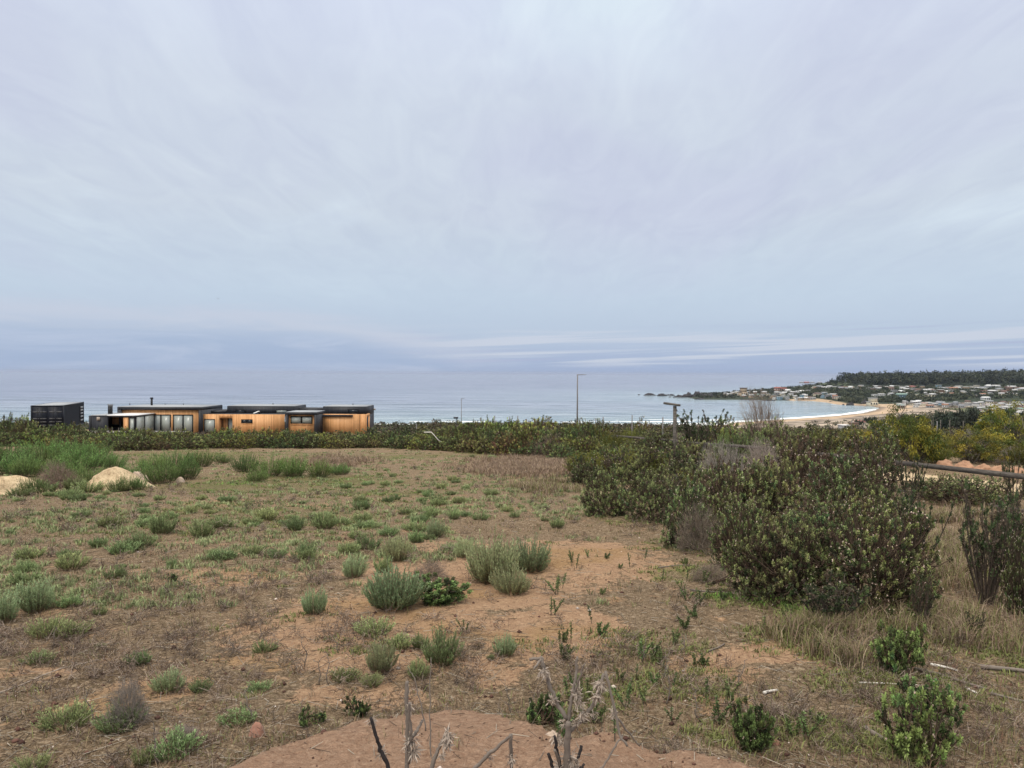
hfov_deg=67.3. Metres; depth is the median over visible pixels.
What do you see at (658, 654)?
leafy sprig
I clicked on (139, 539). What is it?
green tuft
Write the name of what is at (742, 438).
dark bush
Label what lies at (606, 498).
dark bush
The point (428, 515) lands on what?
green tuft
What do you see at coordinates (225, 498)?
green tuft
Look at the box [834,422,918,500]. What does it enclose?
dark bush
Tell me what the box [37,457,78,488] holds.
dead bush
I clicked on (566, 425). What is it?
hedge shrub
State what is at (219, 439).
hedge shrub
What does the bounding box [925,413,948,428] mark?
grove tree
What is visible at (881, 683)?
fallen branch
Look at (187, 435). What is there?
hedge shrub
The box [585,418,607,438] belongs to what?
hedge shrub
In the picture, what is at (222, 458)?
green broom bush
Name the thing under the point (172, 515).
green tuft
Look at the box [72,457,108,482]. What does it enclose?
green broom bush
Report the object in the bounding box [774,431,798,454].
dark bush
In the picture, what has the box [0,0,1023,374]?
sky
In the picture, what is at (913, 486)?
sparse shrub
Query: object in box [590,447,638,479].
thicket shrub
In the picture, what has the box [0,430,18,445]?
hedge shrub
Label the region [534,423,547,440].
hedge shrub
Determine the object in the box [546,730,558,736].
stone
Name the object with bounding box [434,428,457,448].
hedge shrub
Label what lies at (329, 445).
hedge shrub
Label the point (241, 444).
hedge shrub
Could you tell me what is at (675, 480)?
dark bush
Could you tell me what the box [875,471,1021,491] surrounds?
path
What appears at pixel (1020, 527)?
sparse shrub
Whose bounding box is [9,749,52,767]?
green tuft
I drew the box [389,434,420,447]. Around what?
hedge shrub
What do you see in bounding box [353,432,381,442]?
hedge shrub
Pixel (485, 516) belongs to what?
green tuft
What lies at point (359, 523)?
green tuft
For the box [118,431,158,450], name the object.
hedge shrub
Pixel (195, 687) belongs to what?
green tuft
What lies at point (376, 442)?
hedge shrub
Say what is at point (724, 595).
leafy sprig
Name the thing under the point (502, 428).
hedge shrub
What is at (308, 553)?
green tuft
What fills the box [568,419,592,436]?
hedge shrub
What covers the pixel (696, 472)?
dark bush
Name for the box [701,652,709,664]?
leafy sprig
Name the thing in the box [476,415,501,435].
hedge shrub
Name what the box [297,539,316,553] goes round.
green tuft
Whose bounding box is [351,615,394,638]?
green tuft
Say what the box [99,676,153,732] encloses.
dead bush
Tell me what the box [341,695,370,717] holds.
leafy shrub
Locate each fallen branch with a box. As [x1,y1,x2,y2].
[0,660,92,692]
[689,589,738,593]
[859,682,917,685]
[863,725,889,741]
[914,667,985,689]
[930,663,956,670]
[980,664,1023,671]
[990,692,1023,701]
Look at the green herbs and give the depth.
7.85 m
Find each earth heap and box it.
[936,459,952,465]
[954,460,973,467]
[974,463,990,469]
[989,465,1006,470]
[1010,467,1022,472]
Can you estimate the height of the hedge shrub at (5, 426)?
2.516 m
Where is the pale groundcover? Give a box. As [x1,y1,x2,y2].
[0,448,608,610]
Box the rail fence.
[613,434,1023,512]
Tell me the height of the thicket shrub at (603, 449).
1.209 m
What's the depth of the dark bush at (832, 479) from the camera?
19.35 m
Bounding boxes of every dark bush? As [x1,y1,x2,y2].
[562,454,596,485]
[579,464,639,517]
[583,465,617,490]
[599,441,641,459]
[609,443,671,485]
[614,463,673,501]
[618,470,679,523]
[632,430,683,451]
[650,469,701,505]
[653,446,701,481]
[659,475,721,550]
[661,429,705,457]
[670,437,714,467]
[681,459,729,500]
[691,446,755,518]
[695,490,734,533]
[705,501,851,607]
[706,494,768,571]
[719,425,766,468]
[722,490,785,545]
[726,446,805,518]
[760,424,815,487]
[766,422,843,501]
[767,504,870,571]
[770,490,831,531]
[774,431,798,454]
[790,422,875,475]
[798,490,953,619]
[801,447,886,506]
[821,486,884,549]
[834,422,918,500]
[835,435,875,476]
[848,426,909,468]
[858,476,908,514]
[867,502,897,532]
[878,555,942,602]
[882,495,927,520]
[903,474,936,498]
[915,477,1001,506]
[928,472,964,488]
[941,473,1005,497]
[975,482,1014,505]
[983,502,1023,532]
[990,507,1023,553]
[996,529,1023,617]
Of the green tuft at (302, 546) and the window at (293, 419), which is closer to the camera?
the green tuft at (302, 546)
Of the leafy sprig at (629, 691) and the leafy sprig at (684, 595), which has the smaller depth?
the leafy sprig at (629, 691)
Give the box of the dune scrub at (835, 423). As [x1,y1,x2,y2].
[808,400,1022,427]
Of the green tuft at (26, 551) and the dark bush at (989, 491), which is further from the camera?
the dark bush at (989, 491)
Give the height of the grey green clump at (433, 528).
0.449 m
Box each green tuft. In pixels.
[5,485,37,495]
[5,568,45,583]
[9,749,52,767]
[11,543,47,559]
[12,561,38,572]
[17,558,35,566]
[17,647,57,664]
[24,612,72,639]
[25,478,59,493]
[31,696,96,731]
[41,490,53,496]
[53,592,84,607]
[54,486,83,497]
[54,549,92,570]
[55,547,82,557]
[57,617,94,638]
[59,494,71,499]
[61,474,88,489]
[68,492,87,500]
[70,479,106,492]
[70,509,90,517]
[87,535,108,546]
[90,699,148,734]
[92,606,108,614]
[94,494,106,499]
[95,513,125,526]
[101,565,128,579]
[104,476,131,491]
[104,538,142,554]
[122,530,157,546]
[123,647,152,665]
[130,515,165,526]
[130,743,154,766]
[133,493,146,496]
[135,506,150,512]
[139,513,154,520]
[148,512,178,533]
[148,724,206,761]
[152,494,166,499]
[161,511,179,518]
[166,556,177,568]
[183,504,199,512]
[188,516,215,537]
[188,677,213,693]
[194,493,207,499]
[203,509,215,513]
[206,513,235,528]
[206,546,238,560]
[215,702,257,727]
[218,494,235,501]
[238,543,262,554]
[241,515,263,523]
[242,679,273,692]
[247,520,259,526]
[251,639,278,653]
[254,506,278,520]
[267,546,288,558]
[278,518,292,525]
[285,514,300,519]
[285,516,307,530]
[289,544,317,560]
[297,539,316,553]
[311,506,336,528]
[312,511,333,519]
[328,666,361,682]
[335,515,352,524]
[337,540,362,553]
[340,482,351,488]
[347,528,366,538]
[350,520,370,527]
[351,498,371,509]
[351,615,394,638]
[352,495,368,502]
[353,510,373,520]
[353,534,383,549]
[358,670,384,687]
[363,519,383,527]
[372,553,391,572]
[377,524,399,535]
[380,479,390,485]
[381,494,394,501]
[385,629,412,649]
[389,493,401,499]
[396,507,414,514]
[400,519,426,530]
[405,655,430,679]
[407,528,426,542]
[410,513,427,522]
[411,631,430,648]
[416,496,427,501]
[419,512,430,518]
[421,620,464,666]
[422,491,434,496]
[423,503,439,517]
[425,532,435,539]
[429,494,447,500]
[430,497,448,505]
[435,483,446,488]
[443,542,463,550]
[446,490,455,494]
[447,474,460,480]
[447,507,459,519]
[452,496,467,502]
[460,511,472,516]
[471,511,489,519]
[482,488,498,495]
[500,505,513,511]
[508,510,520,517]
[549,516,565,528]
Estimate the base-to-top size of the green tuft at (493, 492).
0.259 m
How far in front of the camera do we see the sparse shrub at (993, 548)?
10.02 m
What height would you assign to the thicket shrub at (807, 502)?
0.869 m
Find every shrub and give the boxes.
[0,415,13,435]
[0,423,24,445]
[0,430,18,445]
[0,432,24,446]
[3,413,21,425]
[3,417,28,431]
[8,413,40,442]
[15,428,50,446]
[25,426,55,444]
[28,432,57,446]
[29,426,53,433]
[44,432,72,446]
[46,424,74,440]
[51,422,84,434]
[59,420,82,443]
[65,435,93,447]
[80,432,102,445]
[82,435,113,448]
[84,427,109,441]
[87,433,114,444]
[95,435,124,449]
[105,434,126,447]
[110,435,133,450]
[112,426,141,439]
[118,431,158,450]
[121,427,158,438]
[128,431,152,445]
[135,437,172,450]
[144,429,164,447]
[148,436,168,448]
[151,429,177,446]
[163,430,190,448]
[165,435,193,449]
[166,573,177,581]
[168,428,196,441]
[176,435,206,448]
[179,431,205,443]
[180,435,218,449]
[200,431,226,446]
[204,427,226,437]
[208,431,238,447]
[213,426,244,444]
[220,434,254,449]
[239,431,261,447]
[247,426,284,447]
[250,434,273,447]
[267,436,292,448]
[275,429,295,446]
[277,428,299,440]
[281,431,307,448]
[289,428,315,446]
[292,432,328,448]
[298,704,311,727]
[307,711,326,723]
[311,431,335,445]
[318,435,344,448]
[333,430,351,441]
[336,434,359,447]
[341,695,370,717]
[342,435,362,446]
[345,430,370,441]
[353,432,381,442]
[355,436,374,447]
[365,436,386,447]
[372,430,396,446]
[379,438,403,447]
[387,429,409,447]
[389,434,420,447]
[390,436,417,449]
[404,436,426,449]
[414,431,435,447]
[415,433,439,449]
[415,570,472,604]
[426,435,453,450]
[429,429,444,440]
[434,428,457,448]
[436,437,458,451]
[443,423,473,450]
[444,420,466,444]
[454,422,468,436]
[454,435,478,451]
[456,423,485,449]
[457,433,488,452]
[459,418,487,437]
[470,425,492,442]
[472,432,498,449]
[473,431,506,454]
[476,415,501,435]
[486,422,515,448]
[489,430,521,455]
[496,416,523,435]
[498,424,528,452]
[506,438,529,455]
[511,420,542,434]
[516,424,542,454]
[518,430,545,452]
[519,441,536,456]
[524,417,544,438]
[525,691,568,726]
[528,432,559,455]
[529,433,565,456]
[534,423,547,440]
[538,427,563,440]
[541,427,562,447]
[542,442,582,457]
[546,442,586,458]
[547,434,585,452]
[556,422,587,443]
[556,424,576,435]
[562,448,606,471]
[562,449,595,468]
[564,439,593,453]
[565,433,595,448]
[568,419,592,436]
[569,449,605,475]
[572,438,602,452]
[573,425,600,438]
[573,430,604,453]
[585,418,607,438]
[586,419,607,441]
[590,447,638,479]
[593,438,610,451]
[594,447,622,460]
[598,447,643,468]
[600,439,631,450]
[612,446,639,466]
[622,447,677,477]
[628,440,670,455]
[631,433,661,449]
[636,442,701,472]
[637,464,685,484]
[672,466,723,496]
[676,409,728,451]
[689,469,798,516]
[722,458,790,496]
[729,692,778,751]
[773,489,859,520]
[788,569,871,620]
[803,501,897,527]
[869,619,928,674]
[874,681,962,767]
[883,482,953,561]
[885,457,929,503]
[896,673,968,727]
[909,565,935,621]
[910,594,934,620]
[954,479,1023,604]
[962,453,991,462]
[964,611,991,636]
[987,491,1023,587]
[1000,450,1023,507]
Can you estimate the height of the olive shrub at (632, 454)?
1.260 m
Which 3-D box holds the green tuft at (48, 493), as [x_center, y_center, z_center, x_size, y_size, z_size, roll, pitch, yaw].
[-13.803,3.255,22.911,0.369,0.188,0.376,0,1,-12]
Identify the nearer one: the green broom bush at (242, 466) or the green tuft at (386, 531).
the green tuft at (386, 531)
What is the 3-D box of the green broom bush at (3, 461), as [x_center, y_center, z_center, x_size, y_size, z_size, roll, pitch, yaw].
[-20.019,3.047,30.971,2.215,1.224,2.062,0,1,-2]
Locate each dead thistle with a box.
[366,681,457,767]
[407,666,426,730]
[429,668,431,756]
[473,733,516,767]
[529,656,639,767]
[600,735,622,767]
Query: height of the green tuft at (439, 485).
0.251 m
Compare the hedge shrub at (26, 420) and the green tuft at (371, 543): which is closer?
the green tuft at (371, 543)
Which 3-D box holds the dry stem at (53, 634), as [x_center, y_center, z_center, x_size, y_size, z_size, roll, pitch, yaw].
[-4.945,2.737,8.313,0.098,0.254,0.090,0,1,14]
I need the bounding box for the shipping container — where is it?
[31,402,83,429]
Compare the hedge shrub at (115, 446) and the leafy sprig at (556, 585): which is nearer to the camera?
the leafy sprig at (556, 585)
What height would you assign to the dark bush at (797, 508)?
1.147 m
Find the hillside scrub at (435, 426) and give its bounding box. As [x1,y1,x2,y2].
[0,417,1021,442]
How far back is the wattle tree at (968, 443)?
41.23 m
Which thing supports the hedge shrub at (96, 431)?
on the ground at (340, 744)
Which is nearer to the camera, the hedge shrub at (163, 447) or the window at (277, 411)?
the hedge shrub at (163, 447)
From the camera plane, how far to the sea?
1637.85 m
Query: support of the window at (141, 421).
in the wooden house at (274, 417)
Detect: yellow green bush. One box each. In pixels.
[575,419,617,442]
[597,429,635,450]
[620,424,649,440]
[795,428,849,451]
[907,445,953,463]
[932,429,971,454]
[966,430,1012,449]
[1002,438,1023,465]
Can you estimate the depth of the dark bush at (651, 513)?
17.37 m
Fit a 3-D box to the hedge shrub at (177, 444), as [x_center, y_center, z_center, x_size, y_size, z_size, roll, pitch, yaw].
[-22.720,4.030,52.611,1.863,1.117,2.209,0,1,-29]
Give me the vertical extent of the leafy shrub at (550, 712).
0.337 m
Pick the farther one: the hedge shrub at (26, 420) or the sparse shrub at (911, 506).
the hedge shrub at (26, 420)
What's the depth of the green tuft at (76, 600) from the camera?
10.10 m
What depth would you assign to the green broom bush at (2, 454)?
36.94 m
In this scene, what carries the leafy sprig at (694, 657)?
on the ground at (340, 744)
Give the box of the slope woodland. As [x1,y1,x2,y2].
[786,383,1023,403]
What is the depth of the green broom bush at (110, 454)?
35.61 m
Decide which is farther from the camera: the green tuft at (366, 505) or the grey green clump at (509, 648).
the green tuft at (366, 505)
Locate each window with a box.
[129,417,134,429]
[135,414,154,430]
[155,414,170,430]
[173,415,192,431]
[204,419,214,432]
[235,410,244,412]
[241,419,251,422]
[276,410,286,412]
[290,416,311,423]
[348,409,358,412]
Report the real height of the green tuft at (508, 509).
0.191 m
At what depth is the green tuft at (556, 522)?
16.71 m
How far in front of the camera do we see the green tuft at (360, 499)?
21.59 m
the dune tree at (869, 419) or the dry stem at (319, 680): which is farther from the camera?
the dune tree at (869, 419)
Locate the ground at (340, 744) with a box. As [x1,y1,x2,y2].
[0,430,1023,767]
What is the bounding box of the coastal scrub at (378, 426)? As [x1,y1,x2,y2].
[5,420,725,430]
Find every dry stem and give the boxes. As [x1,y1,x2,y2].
[28,690,48,711]
[48,627,58,647]
[82,686,102,721]
[149,719,161,763]
[228,636,238,656]
[241,684,258,720]
[298,636,308,666]
[314,653,329,684]
[322,652,331,684]
[502,683,516,713]
[640,637,648,661]
[660,651,669,678]
[663,663,675,702]
[680,635,688,652]
[689,687,704,721]
[733,659,746,684]
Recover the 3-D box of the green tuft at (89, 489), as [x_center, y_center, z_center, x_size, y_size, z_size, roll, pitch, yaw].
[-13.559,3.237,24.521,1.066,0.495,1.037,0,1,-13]
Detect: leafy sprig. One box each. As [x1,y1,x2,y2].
[456,618,468,631]
[545,574,559,594]
[550,597,564,614]
[556,706,576,740]
[557,628,568,642]
[559,644,576,659]
[562,674,569,698]
[567,551,573,562]
[569,620,572,638]
[579,674,600,699]
[587,604,591,623]
[588,703,608,722]
[596,622,609,635]
[600,587,606,594]
[611,678,633,708]
[611,703,617,741]
[616,669,625,679]
[636,680,646,705]
[637,638,652,658]
[649,646,662,664]
[649,672,661,684]
[651,640,661,656]
[664,706,682,722]
[672,628,679,645]
[676,614,690,628]
[680,589,694,600]
[681,557,687,563]
[683,602,697,617]
[690,608,697,617]
[692,652,705,667]
[695,588,709,604]
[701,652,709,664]
[702,570,710,580]
[703,675,709,705]
[712,695,732,724]
[719,589,728,600]
[724,681,741,700]
[726,675,735,686]
[760,615,766,637]
[784,603,794,612]
[784,715,800,736]
[798,711,827,739]
[809,709,820,723]
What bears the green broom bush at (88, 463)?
on the ground at (340, 744)
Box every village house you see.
[738,388,747,395]
[837,424,849,428]
[848,422,858,427]
[865,398,877,405]
[895,393,907,397]
[980,397,990,399]
[1004,386,1014,389]
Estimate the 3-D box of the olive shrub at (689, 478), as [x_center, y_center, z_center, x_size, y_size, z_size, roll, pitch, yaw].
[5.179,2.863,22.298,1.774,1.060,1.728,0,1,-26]
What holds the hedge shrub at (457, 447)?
on the ground at (340, 744)
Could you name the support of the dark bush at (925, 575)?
on the ground at (340, 744)
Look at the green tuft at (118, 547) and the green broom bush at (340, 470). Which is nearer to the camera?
the green tuft at (118, 547)
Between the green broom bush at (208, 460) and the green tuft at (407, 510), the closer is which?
the green tuft at (407, 510)
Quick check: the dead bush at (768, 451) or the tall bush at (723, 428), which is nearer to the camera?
the dead bush at (768, 451)
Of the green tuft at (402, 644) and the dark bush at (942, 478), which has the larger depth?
the dark bush at (942, 478)
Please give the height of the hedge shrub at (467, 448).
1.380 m
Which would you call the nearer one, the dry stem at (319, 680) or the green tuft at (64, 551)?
the dry stem at (319, 680)
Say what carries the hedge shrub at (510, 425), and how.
on the ground at (340, 744)
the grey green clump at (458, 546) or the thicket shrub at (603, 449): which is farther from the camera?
the thicket shrub at (603, 449)
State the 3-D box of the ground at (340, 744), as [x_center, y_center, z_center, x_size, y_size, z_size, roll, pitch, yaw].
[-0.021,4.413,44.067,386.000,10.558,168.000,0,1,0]
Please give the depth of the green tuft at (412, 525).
16.29 m
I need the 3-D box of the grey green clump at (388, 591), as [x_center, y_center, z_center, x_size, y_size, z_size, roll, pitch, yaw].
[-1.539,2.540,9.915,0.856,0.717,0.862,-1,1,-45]
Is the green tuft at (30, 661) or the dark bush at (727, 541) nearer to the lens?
the green tuft at (30, 661)
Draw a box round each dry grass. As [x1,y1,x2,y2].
[276,451,1023,672]
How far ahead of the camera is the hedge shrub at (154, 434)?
54.13 m
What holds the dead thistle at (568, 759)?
on the ground at (340, 744)
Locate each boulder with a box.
[134,471,150,482]
[175,477,184,482]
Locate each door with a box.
[32,407,47,428]
[47,406,62,428]
[229,418,231,429]
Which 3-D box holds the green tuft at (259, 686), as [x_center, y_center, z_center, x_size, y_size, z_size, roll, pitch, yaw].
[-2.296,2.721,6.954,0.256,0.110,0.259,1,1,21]
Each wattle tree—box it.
[834,422,882,450]
[860,400,950,462]
[942,423,1009,462]
[967,399,1023,453]
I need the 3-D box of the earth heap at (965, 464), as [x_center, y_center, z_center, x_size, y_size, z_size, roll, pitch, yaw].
[20.574,3.747,35.028,0.974,0.560,1.096,0,1,0]
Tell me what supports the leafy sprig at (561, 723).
on the ground at (340, 744)
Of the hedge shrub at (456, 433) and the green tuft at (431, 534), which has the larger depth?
the hedge shrub at (456, 433)
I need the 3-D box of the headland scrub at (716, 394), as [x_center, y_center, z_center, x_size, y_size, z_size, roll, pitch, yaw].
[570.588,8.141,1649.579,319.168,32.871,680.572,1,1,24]
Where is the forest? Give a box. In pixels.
[829,367,1023,384]
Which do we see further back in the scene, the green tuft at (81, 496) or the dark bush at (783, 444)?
the dark bush at (783, 444)
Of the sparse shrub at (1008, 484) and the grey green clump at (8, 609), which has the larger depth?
the sparse shrub at (1008, 484)
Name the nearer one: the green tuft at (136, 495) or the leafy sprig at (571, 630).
the leafy sprig at (571, 630)
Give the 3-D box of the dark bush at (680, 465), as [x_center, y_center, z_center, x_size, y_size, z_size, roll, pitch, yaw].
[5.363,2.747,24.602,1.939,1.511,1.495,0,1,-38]
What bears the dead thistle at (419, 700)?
on the ground at (340, 744)
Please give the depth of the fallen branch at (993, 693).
6.97 m
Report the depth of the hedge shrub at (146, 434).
52.82 m
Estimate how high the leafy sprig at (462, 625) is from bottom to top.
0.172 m
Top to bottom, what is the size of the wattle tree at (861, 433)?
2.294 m
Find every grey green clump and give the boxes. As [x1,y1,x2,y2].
[0,585,20,623]
[8,572,55,612]
[147,665,185,693]
[300,584,327,614]
[341,554,368,577]
[361,556,429,611]
[365,636,400,673]
[380,531,413,561]
[426,517,448,537]
[453,535,476,558]
[462,525,521,584]
[488,562,531,594]
[491,630,517,656]
[505,533,551,572]
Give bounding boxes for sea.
[0,371,878,425]
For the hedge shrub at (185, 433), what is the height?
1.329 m
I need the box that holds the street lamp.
[576,374,583,420]
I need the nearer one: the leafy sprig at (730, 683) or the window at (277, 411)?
the leafy sprig at (730, 683)
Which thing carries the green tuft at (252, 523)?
on the ground at (340, 744)
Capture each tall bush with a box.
[516,415,560,429]
[636,415,651,429]
[699,414,741,451]
[742,416,798,460]
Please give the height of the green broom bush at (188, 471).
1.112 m
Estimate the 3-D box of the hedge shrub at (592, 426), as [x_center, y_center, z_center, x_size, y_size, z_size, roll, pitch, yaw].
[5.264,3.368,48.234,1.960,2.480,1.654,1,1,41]
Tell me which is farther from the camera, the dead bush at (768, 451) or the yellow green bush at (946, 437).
the yellow green bush at (946, 437)
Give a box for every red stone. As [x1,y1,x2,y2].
[249,722,264,737]
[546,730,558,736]
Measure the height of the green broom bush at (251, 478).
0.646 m
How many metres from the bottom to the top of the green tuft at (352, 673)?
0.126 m
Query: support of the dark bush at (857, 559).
on the ground at (340, 744)
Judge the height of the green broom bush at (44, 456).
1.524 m
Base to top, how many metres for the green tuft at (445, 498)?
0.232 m
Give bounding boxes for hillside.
[82,381,1023,429]
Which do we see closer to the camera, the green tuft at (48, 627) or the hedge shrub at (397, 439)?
the green tuft at (48, 627)
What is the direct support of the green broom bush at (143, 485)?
on the ground at (340, 744)
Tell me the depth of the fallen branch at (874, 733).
6.06 m
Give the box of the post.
[663,402,680,453]
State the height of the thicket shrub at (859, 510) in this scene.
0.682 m
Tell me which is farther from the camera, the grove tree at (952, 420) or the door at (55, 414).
the grove tree at (952, 420)
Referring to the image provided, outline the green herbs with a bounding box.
[0,446,1023,765]
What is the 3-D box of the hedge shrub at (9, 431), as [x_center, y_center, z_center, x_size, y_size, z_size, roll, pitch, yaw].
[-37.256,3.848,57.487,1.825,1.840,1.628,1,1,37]
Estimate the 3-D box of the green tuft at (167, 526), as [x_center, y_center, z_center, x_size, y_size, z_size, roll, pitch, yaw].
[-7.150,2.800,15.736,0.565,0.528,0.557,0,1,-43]
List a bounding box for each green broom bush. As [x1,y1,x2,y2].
[0,441,34,463]
[0,444,8,460]
[0,445,37,474]
[7,453,53,476]
[13,432,70,458]
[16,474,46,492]
[17,440,80,472]
[44,451,90,480]
[46,433,101,458]
[55,440,110,470]
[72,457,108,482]
[78,442,113,455]
[79,447,119,466]
[99,451,129,467]
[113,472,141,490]
[115,454,156,477]
[131,452,169,469]
[132,477,147,489]
[136,457,181,483]
[149,446,197,467]
[163,453,202,479]
[177,448,214,466]
[213,453,234,463]
[227,452,258,472]
[239,466,269,481]
[245,450,287,475]
[278,449,307,476]
[303,457,333,476]
[327,462,350,474]
[711,420,767,462]
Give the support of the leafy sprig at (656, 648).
on the ground at (340, 744)
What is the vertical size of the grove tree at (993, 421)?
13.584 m
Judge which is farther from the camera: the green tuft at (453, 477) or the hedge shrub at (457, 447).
the hedge shrub at (457, 447)
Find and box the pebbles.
[5,525,1023,767]
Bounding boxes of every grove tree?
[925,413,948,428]
[932,410,952,416]
[946,413,958,428]
[951,408,970,428]
[954,412,979,429]
[966,406,981,412]
[968,409,987,416]
[981,412,1006,428]
[996,407,1014,419]
[1016,411,1023,420]
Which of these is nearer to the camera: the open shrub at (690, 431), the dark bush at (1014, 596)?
the dark bush at (1014, 596)
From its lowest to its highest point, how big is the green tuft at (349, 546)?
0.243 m
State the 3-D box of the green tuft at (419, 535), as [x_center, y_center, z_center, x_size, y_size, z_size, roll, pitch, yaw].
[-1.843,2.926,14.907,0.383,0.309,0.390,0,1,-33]
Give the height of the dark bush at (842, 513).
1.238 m
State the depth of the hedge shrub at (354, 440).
57.46 m
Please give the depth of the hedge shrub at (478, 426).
53.67 m
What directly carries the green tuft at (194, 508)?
on the ground at (340, 744)
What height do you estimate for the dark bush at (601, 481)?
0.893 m
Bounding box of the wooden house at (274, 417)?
[89,397,375,434]
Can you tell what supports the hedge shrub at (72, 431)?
on the ground at (340, 744)
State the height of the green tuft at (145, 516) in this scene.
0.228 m
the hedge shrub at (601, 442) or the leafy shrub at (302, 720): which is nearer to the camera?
the leafy shrub at (302, 720)
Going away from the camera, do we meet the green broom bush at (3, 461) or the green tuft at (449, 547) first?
the green tuft at (449, 547)
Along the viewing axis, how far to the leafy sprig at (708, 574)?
11.41 m
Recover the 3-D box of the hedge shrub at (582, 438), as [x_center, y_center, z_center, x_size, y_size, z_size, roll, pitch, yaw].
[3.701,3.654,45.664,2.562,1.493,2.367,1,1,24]
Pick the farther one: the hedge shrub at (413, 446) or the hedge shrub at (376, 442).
the hedge shrub at (376, 442)
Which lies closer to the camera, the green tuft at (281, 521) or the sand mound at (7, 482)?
the green tuft at (281, 521)
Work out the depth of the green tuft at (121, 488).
24.18 m
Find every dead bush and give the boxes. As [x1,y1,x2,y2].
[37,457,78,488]
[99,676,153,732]
[170,723,199,741]
[413,557,448,580]
[673,501,722,556]
[688,561,726,584]
[694,439,751,479]
[735,385,790,448]
[740,434,781,482]
[961,443,996,462]
[990,444,1023,464]
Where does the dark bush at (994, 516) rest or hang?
on the ground at (340, 744)
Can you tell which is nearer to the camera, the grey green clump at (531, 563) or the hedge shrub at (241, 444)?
the grey green clump at (531, 563)
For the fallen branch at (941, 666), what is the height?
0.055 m
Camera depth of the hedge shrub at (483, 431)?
52.31 m
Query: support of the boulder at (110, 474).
on the ground at (340, 744)
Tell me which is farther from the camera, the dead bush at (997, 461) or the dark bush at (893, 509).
the dead bush at (997, 461)
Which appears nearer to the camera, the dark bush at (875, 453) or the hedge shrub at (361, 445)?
the dark bush at (875, 453)
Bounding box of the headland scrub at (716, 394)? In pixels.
[693,380,858,397]
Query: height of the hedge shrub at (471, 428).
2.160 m
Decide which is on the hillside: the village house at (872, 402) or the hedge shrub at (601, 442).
the village house at (872, 402)
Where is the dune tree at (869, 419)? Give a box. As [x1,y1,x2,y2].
[864,416,876,427]
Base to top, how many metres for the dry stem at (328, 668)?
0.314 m
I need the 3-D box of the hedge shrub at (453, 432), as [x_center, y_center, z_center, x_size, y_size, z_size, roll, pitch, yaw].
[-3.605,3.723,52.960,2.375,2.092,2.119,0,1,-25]
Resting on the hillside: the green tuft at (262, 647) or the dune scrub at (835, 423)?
the dune scrub at (835, 423)
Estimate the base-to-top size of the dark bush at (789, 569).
1.334 m
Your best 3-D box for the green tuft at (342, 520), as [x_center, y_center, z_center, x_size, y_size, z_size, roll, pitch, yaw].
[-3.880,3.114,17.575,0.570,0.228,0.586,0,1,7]
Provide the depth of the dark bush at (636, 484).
21.65 m
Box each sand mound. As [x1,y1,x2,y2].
[0,475,49,494]
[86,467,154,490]
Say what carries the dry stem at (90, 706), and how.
on the ground at (340, 744)
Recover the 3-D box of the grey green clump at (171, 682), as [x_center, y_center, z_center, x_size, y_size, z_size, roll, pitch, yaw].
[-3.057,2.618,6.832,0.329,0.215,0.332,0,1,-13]
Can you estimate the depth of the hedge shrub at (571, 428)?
48.60 m
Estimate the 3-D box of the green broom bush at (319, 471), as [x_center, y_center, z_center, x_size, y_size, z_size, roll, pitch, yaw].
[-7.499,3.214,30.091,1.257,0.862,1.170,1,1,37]
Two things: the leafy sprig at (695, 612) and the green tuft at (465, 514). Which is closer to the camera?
the leafy sprig at (695, 612)
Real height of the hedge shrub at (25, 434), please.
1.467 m
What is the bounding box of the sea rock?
[682,392,693,397]
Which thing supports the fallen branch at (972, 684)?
on the ground at (340, 744)
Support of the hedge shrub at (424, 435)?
on the ground at (340, 744)
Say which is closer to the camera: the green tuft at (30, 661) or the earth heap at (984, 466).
the green tuft at (30, 661)
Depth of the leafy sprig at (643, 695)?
6.75 m
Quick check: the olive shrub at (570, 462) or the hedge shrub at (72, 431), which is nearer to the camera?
the olive shrub at (570, 462)
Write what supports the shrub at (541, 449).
on the ground at (340, 744)
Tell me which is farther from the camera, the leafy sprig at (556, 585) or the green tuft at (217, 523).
the green tuft at (217, 523)
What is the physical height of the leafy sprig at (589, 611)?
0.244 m
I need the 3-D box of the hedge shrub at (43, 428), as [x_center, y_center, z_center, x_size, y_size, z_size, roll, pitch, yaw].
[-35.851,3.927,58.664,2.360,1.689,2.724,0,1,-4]
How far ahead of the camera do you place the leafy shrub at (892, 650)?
7.33 m
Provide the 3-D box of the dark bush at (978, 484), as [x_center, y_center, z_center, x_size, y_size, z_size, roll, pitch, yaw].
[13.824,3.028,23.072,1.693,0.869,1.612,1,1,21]
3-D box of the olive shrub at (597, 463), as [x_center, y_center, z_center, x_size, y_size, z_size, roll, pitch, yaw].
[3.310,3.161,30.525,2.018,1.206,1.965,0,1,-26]
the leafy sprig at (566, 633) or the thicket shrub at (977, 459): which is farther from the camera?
the thicket shrub at (977, 459)
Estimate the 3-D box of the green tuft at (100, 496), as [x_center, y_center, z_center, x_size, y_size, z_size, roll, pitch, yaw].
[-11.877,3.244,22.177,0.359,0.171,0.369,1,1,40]
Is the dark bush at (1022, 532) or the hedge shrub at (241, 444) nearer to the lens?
the dark bush at (1022, 532)
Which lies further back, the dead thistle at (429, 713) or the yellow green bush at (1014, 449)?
the yellow green bush at (1014, 449)
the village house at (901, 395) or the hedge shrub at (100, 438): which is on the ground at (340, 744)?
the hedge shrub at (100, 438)

